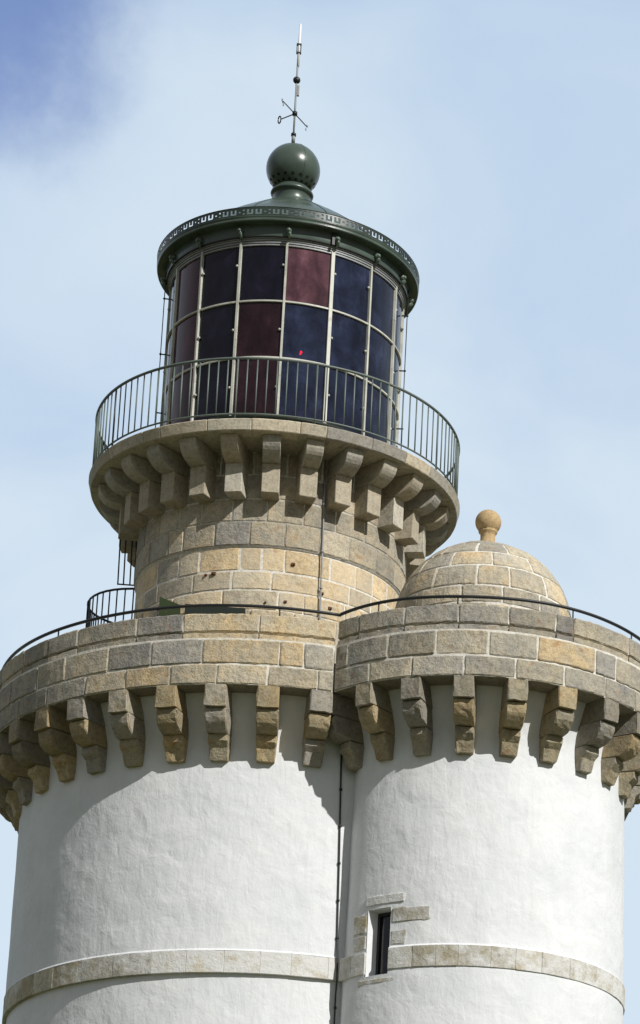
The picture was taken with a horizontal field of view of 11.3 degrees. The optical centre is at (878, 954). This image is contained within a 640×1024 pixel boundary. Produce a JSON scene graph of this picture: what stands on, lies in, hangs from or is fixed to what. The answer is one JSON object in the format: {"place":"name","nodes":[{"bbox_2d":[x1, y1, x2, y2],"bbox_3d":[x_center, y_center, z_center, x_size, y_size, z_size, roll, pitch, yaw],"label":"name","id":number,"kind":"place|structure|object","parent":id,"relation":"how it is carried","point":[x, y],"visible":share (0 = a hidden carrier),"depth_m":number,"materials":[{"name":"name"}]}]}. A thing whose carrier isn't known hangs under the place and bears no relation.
{"place":"outdoors","nodes":[
{"label":"outdoors","id":0,"kind":"place"},
{"bbox_2d":[0,0,639,1023],"label":"sky","id":1,"kind":"structure","parent":0,"point":[496,143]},
{"label":"ground","id":2,"kind":"structure","parent":0,"visible":0},
{"bbox_2d":[0,418,459,1023],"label":"lighthouse tower","id":3,"kind":"structure","parent":2,"relation":"on","point":[170,798],"depth_m":52.61,"materials":[{"name":"paint"}]},
{"bbox_2d":[85,588,133,627],"bbox_3d":[-14.291,-5.032,58.362,1.117,3.219,2.038,8,-18,-25],"label":"stair guard","id":4,"kind":"object","parent":3,"relation":"on","point":[90,613],"visible":0.27,"depth_m":58.14,"materials":[{"name":"black metal"}]},
{"bbox_2d":[117,539,136,585],"bbox_3d":[-13.809,-7.455,57.635,0.368,1.422,0.030,3,-16,-11],"label":"ladder guard","id":5,"kind":"object","parent":3,"relation":"attached to","point":[129,584],"visible":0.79,"depth_m":57.54,"materials":[{"name":"black metal"}]},
{"bbox_2d":[2,604,341,667],"bbox_3d":[-11.550,-4.368,57.554,8.678,0.239,9.818,-8,-18,26],"label":"parapet handrail","id":6,"kind":"object","parent":3,"relation":"attached to","point":[19,649],"visible":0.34,"depth_m":52.84,"materials":[{"name":"black metal"}]},
{"bbox_2d":[158,597,245,615],"bbox_3d":[-11.655,-5.401,53.796,1.450,1.365,0.300,3,-16,-11],"label":"equipment cabinet","id":7,"kind":"object","parent":3,"relation":"on","point":[200,610],"visible":0.25,"depth_m":53.77,"materials":[{"name":"metal"}]},
{"bbox_2d":[92,357,459,496],"bbox_3d":[-11.250,-9.097,58.609,6.732,1.231,6.732,3,-16,-11],"label":"gallery railing","id":8,"kind":"object","parent":3,"relation":"on","point":[100,447],"visible":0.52,"depth_m":56.09,"materials":[{"name":"metal"}]},
{"bbox_2d":[155,143,418,448],"bbox_3d":[-11.250,-12.089,59.466,4.926,7.417,4.926,3,-16,-11],"label":"lantern","id":9,"kind":"object","parent":3,"relation":"on","point":[289,269],"visible":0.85,"depth_m":57.53,"materials":[{"name":"blue glass"}]},
{"bbox_2d":[278,24,307,142],"bbox_3d":[-11.484,-16.863,60.856,0.490,2.740,1.063,-3,-16,10],"label":"lightning rod","id":10,"kind":"object","parent":9,"relation":"on","point":[296,80],"visible":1,"depth_m":60.80,"materials":[{"name":"metal"}]},
{"bbox_2d":[319,461,326,619],"bbox_3d":[-9.924,-6.637,55.718,0.101,4.650,0.051,10,-19,-31],"label":"down conductor","id":11,"kind":"object","parent":3,"relation":"attached to","point":[322,550],"visible":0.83,"depth_m":55.92,"materials":[{"name":"metal"}]},
{"bbox_2d":[333,755,341,1023],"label":"down conductor","id":12,"kind":"object","parent":3,"relation":"attached to","point":[339,864],"visible":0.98,"depth_m":52.27,"materials":[{"name":"black metal"}]},
{"bbox_2d":[327,509,639,1023],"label":"stair tower","id":13,"kind":"structure","parent":2,"relation":"on","point":[489,750],"depth_m":52.05,"materials":[{"name":"white paint"}]},
{"bbox_2d":[375,912,390,974],"bbox_3d":[-8.124,-0.150,51.636,0.304,1.150,0.261,3,-16,-11],"label":"window","id":14,"kind":"structure","parent":13,"relation":"in","point":[384,919],"depth_m":51.68,"materials":[{"name":"black glass"}]},
{"bbox_2d":[340,595,639,640],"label":"parapet handrail","id":15,"kind":"object","parent":13,"relation":"attached to","point":[572,609],"visible":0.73,"depth_m":52.51,"materials":[{"name":"black metal"}]}
]}

